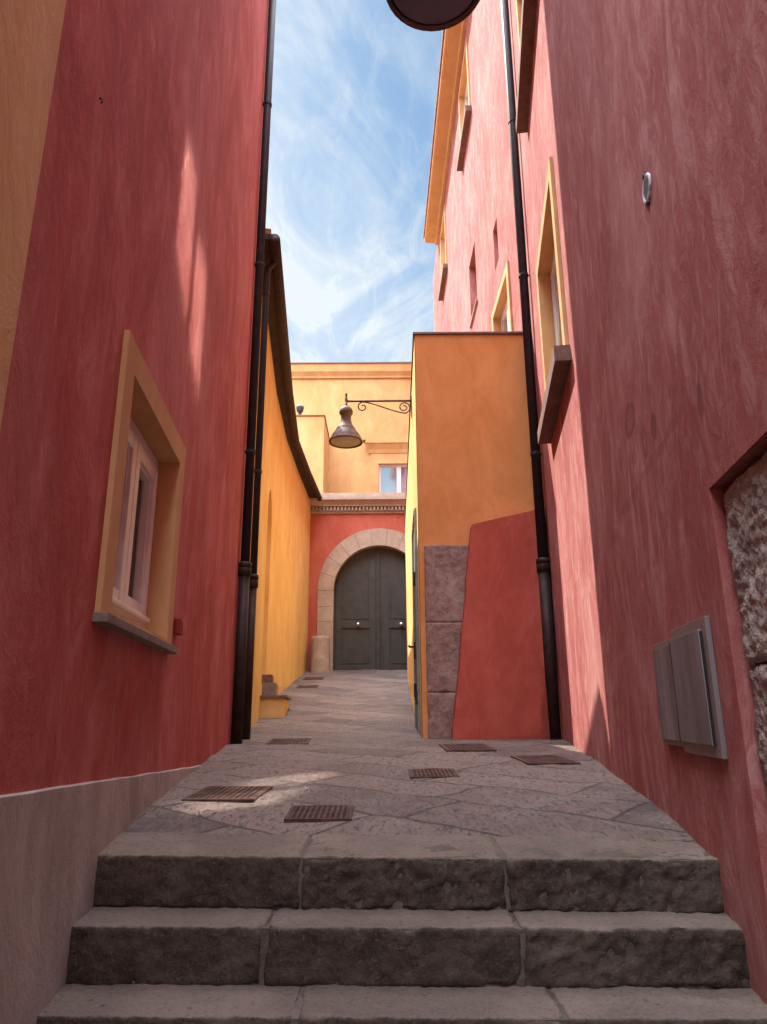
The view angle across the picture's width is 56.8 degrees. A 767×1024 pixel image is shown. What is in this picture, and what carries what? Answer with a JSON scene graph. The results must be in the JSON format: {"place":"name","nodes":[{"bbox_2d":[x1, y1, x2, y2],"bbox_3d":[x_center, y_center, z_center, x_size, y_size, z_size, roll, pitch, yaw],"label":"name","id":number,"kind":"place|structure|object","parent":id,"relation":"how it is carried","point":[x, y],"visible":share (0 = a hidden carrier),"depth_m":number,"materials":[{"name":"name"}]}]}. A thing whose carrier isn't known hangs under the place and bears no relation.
{"place":"outdoors","nodes":[
{"label":"outdoors","id":0,"kind":"place"},
{"bbox_2d":[266,0,442,361],"label":"sky","id":1,"kind":"structure","parent":0,"point":[354,86],"materials":[{"name":"blue"}]},
{"bbox_2d":[123,669,694,840],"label":"street","id":2,"kind":"structure","parent":0,"point":[366,748],"depth_m":4.19,"materials":[{"name":"grey stone"}]},
{"bbox_2d":[182,786,272,802],"bbox_3d":[-0.821,1.509,3.782,0.370,0.029,0.450,-1,-13,3],"label":"drain grate","id":3,"kind":"object","parent":2,"relation":"on","point":[246,794],"visible":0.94,"depth_m":3.73,"materials":[{"name":"metal"}]},
{"bbox_2d":[259,674,290,717],"bbox_3d":[-1.726,3.029,11.306,0.438,0.830,1.515,1,-16,-4],"label":"stone stoop","id":4,"kind":"object","parent":2,"relation":"on","point":[273,704],"visible":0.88,"depth_m":10.63,"materials":[{"name":"yellow paint"}]},
{"bbox_2d":[250,228,321,727],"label":"yellow house","id":5,"kind":"structure","parent":2,"relation":"on","point":[289,488],"depth_m":13.35,"materials":[{"name":"paint"}]},
{"bbox_2d":[242,260,276,739],"bbox_3d":[-1.464,-0.447,8.459,0.236,6.038,0.127,14,-21,-40],"label":"downpipe","id":6,"kind":"object","parent":5,"relation":"attached to","point":[254,577],"visible":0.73,"depth_m":8.28,"materials":[{"name":"brown metal"}]},
{"bbox_2d":[266,738,310,744],"bbox_3d":[-0.966,2.364,7.282,0.420,0.029,0.740,1,-14,-3],"label":"drain grate","id":7,"kind":"object","parent":2,"relation":"on","point":[281,741],"visible":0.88,"depth_m":7.24,"materials":[{"name":"metal"}]},
{"bbox_2d":[296,685,318,687],"bbox_3d":[-1.637,3.774,15.306,0.460,0.029,0.500,0,-7,0],"label":"drain grate","id":8,"kind":"object","parent":2,"relation":"on","point":[307,686],"visible":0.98,"depth_m":15.29,"materials":[{"name":"metal"}]},
{"bbox_2d":[302,677,323,679],"bbox_3d":[-1.656,3.940,16.767,0.460,0.028,0.500,0,-7,0],"label":"drain grate","id":9,"kind":"object","parent":2,"relation":"on","point":[312,678],"visible":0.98,"depth_m":16.71,"materials":[{"name":"metal"}]},
{"bbox_2d":[284,805,353,822],"bbox_3d":[-0.291,1.401,3.282,0.300,0.028,0.290,0,-11,0],"label":"drain grate","id":10,"kind":"object","parent":2,"relation":"on","point":[314,813],"visible":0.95,"depth_m":3.25,"materials":[{"name":"metal"}]},
{"bbox_2d":[310,636,329,672],"bbox_3d":[-1.641,3.769,18.370,0.528,1.100,0.526,0,-16,0],"label":"stone bollard","id":11,"kind":"object","parent":2,"relation":"on","point":[320,655],"visible":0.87,"depth_m":18.21,"materials":[{"name":"beige stone"}]},
{"bbox_2d":[307,493,406,670],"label":"portal wall","id":12,"kind":"structure","parent":2,"relation":"on","point":[357,615],"depth_m":19.38,"materials":[{"name":"red paint"}]},
{"bbox_2d":[296,415,329,492],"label":"terrace block","id":13,"kind":"structure","parent":12,"relation":"on","point":[313,433],"depth_m":21.16,"materials":[{"name":"yellow paint"}]},
{"bbox_2d":[296,404,303,414],"bbox_3d":[-2.539,-3.052,21.561,0.240,0.384,0.240,0,-16,0],"label":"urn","id":14,"kind":"object","parent":13,"relation":"on","point":[299,408],"visible":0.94,"depth_m":21.50,"materials":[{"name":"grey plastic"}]},
{"bbox_2d":[408,768,459,778],"bbox_3d":[0.320,1.699,4.589,0.310,0.029,0.400,0,-13,0],"label":"drain grate","id":15,"kind":"object","parent":2,"relation":"on","point":[432,773],"visible":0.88,"depth_m":4.56,"materials":[{"name":"metal"}]},
{"bbox_2d":[439,744,496,751],"bbox_3d":[0.743,2.118,6.362,0.430,0.028,0.660,0,-14,-1],"label":"drain grate","id":16,"kind":"object","parent":2,"relation":"on","point":[466,748],"visible":0.93,"depth_m":6.22,"materials":[{"name":"metal"}]},
{"bbox_2d":[404,331,562,739],"bbox_3d":[1.110,1.487,12.780,1.590,5.173,9.848,0,-16,0],"label":"orange annex","id":17,"kind":"object","parent":2,"relation":"on","point":[475,663],"visible":0.98,"depth_m":8.26,"materials":[{"name":"paint"}]},
{"bbox_2d":[329,392,411,448],"bbox_3d":[-0.190,-1.388,10.385,1.214,0.804,0.496,0,-16,0],"label":"wall lamp","id":18,"kind":"object","parent":17,"relation":"attached to","point":[345,435],"visible":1,"depth_m":10.31,"materials":[{"name":"metal"}]},
{"bbox_2d":[408,508,420,733],"bbox_3d":[0.375,1.399,9.024,0.123,2.680,1.180,0,-16,0],"label":"side door","id":19,"kind":"structure","parent":17,"relation":"in","point":[415,646],"depth_m":8.77,"materials":[{"name":"green"}]},
{"bbox_2d":[511,755,580,764],"bbox_3d":[1.181,1.833,5.225,0.370,0.029,0.560,0,-14,-3],"label":"drain grate","id":20,"kind":"object","parent":2,"relation":"on","point":[541,759],"visible":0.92,"depth_m":5.18,"materials":[{"name":"metal"}]},
{"label":"ground","id":21,"kind":"structure","parent":0,"visible":0},
{"bbox_2d":[0,0,65,428],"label":"ochre house","id":22,"kind":"structure","parent":21,"relation":"on","point":[30,33],"depth_m":1.87,"materials":[{"name":"paint"}]},
{"bbox_2d":[0,0,268,1023],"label":"red house","id":23,"kind":"structure","parent":21,"relation":"on","point":[122,446],"depth_m":2.85,"materials":[{"name":"paint"}]},
{"bbox_2d":[92,330,185,653],"bbox_3d":[-1.242,0.014,3.390,0.345,1.193,1.412,1,-16,-5],"label":"window","id":24,"kind":"structure","parent":23,"relation":"in","point":[136,583],"depth_m":3.49,"materials":[{"name":"paint"}]},
{"bbox_2d":[173,618,184,635],"bbox_3d":[-1.182,0.666,4.110,0.048,0.090,0.090,1,-16,-5],"label":"call box","id":25,"kind":"object","parent":23,"relation":"attached to","point":[179,625],"visible":1,"depth_m":4.07,"materials":[{"name":"red plastic"}]},
{"bbox_2d":[230,0,275,743],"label":"downpipe","id":26,"kind":"object","parent":23,"relation":"attached to","point":[244,568],"visible":0.9,"depth_m":7.95,"materials":[{"name":"brown metal"}]},
{"bbox_2d":[386,0,479,31],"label":"wall lamp","id":27,"kind":"object","parent":23,"relation":"attached to","point":[430,15],"visible":1,"depth_m":3.58,"materials":[{"name":"metal"}]},
{"bbox_2d":[291,362,410,492],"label":"orange house","id":28,"kind":"structure","parent":21,"relation":"on","point":[376,462],"depth_m":23.30,"materials":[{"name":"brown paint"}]},
{"bbox_2d":[365,440,407,492],"bbox_3d":[0.494,-1.026,22.626,2.220,2.600,0.335,0,-16,0],"label":"window","id":29,"kind":"structure","parent":28,"relation":"in","point":[383,478],"depth_m":22.80,"materials":[{"name":"yellow paint"}]},
{"bbox_2d":[423,0,766,1003],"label":"pink house","id":30,"kind":"structure","parent":21,"relation":"on","point":[649,336],"depth_m":3.42,"materials":[{"name":"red paint"}]},
{"bbox_2d":[438,204,447,300],"bbox_3d":[1.788,-7.513,20.565,0.346,2.140,1.623,0,-16,0],"label":"window","id":31,"kind":"structure","parent":30,"relation":"in","point":[443,240],"depth_m":20.63,"materials":[{"name":"paint"}]},
{"bbox_2d":[456,36,471,170],"bbox_3d":[1.831,-8.977,15.643,0.347,2.040,1.693,0,-16,0],"label":"window","id":32,"kind":"structure","parent":30,"relation":"in","point":[464,98],"depth_m":15.66,"materials":[{"name":"paint"}]},
{"bbox_2d":[469,299,477,327],"bbox_3d":[1.881,-3.971,14.244,0.190,0.035,1.040,0,-16,-1],"label":"slit window","id":33,"kind":"structure","parent":30,"relation":"in","point":[476,301],"depth_m":14.19,"materials":[{"name":"grey paint"}]},
{"bbox_2d":[491,261,512,330],"bbox_3d":[1.944,-2.523,10.978,0.224,2.080,1.520,0,-16,-1],"label":"window","id":34,"kind":"structure","parent":30,"relation":"in","point":[501,317],"depth_m":11.25,"materials":[{"name":"paint"}]},
{"bbox_2d":[515,0,536,133],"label":"window","id":35,"kind":"structure","parent":30,"relation":"in","point":[525,9],"depth_m":7.61,"materials":[{"name":"paint"}]},
{"bbox_2d":[500,0,561,739],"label":"downpipe","id":36,"kind":"object","parent":30,"relation":"attached to","point":[543,566],"visible":0.92,"depth_m":8.40,"materials":[{"name":"brown metal"}]},
{"bbox_2d":[536,156,570,443],"bbox_3d":[1.636,-1.920,6.743,0.330,2.010,1.815,-2,-16,7],"label":"window","id":37,"kind":"structure","parent":30,"relation":"in","point":[556,351],"depth_m":6.89,"materials":[{"name":"paint"}]},
{"bbox_2d":[642,172,651,204],"bbox_3d":[1.140,-1.402,3.080,0.016,0.152,0.130,-2,-16,7],"label":"round plaque","id":38,"kind":"object","parent":30,"relation":"attached to","point":[647,187],"visible":1,"depth_m":3.07,"materials":[{"name":"silver metal"}]},
{"bbox_2d":[652,616,727,758],"bbox_3d":[1.192,0.708,2.827,0.028,0.480,0.812,-2,-16,7],"label":"utility box","id":39,"kind":"object","parent":30,"relation":"attached to","point":[689,707],"visible":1,"depth_m":2.67,"materials":[{"name":"grey metal"}]},
{"bbox_2d":[652,645,679,740],"bbox_3d":[1.221,0.782,3.060,0.013,0.386,0.307,-2,-16,7],"label":"door","id":40,"kind":"structure","parent":39,"relation":"in","point":[661,656],"depth_m":3.05,"materials":[{"name":"grey paint"}]},
{"bbox_2d":[670,629,712,745],"bbox_3d":[1.167,0.670,2.695,0.014,0.400,0.409,-2,-16,7],"label":"door","id":41,"kind":"structure","parent":39,"relation":"in","point":[686,653],"depth_m":2.66,"materials":[{"name":"grey paint"}]},
{"label":"lower street","id":42,"kind":"structure","parent":0,"visible":0},
{"bbox_2d":[36,831,766,1023],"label":"stone steps","id":43,"kind":"structure","parent":42,"relation":"on","point":[205,928],"depth_m":2.34,"materials":[{"name":"grey stone"}]}
]}

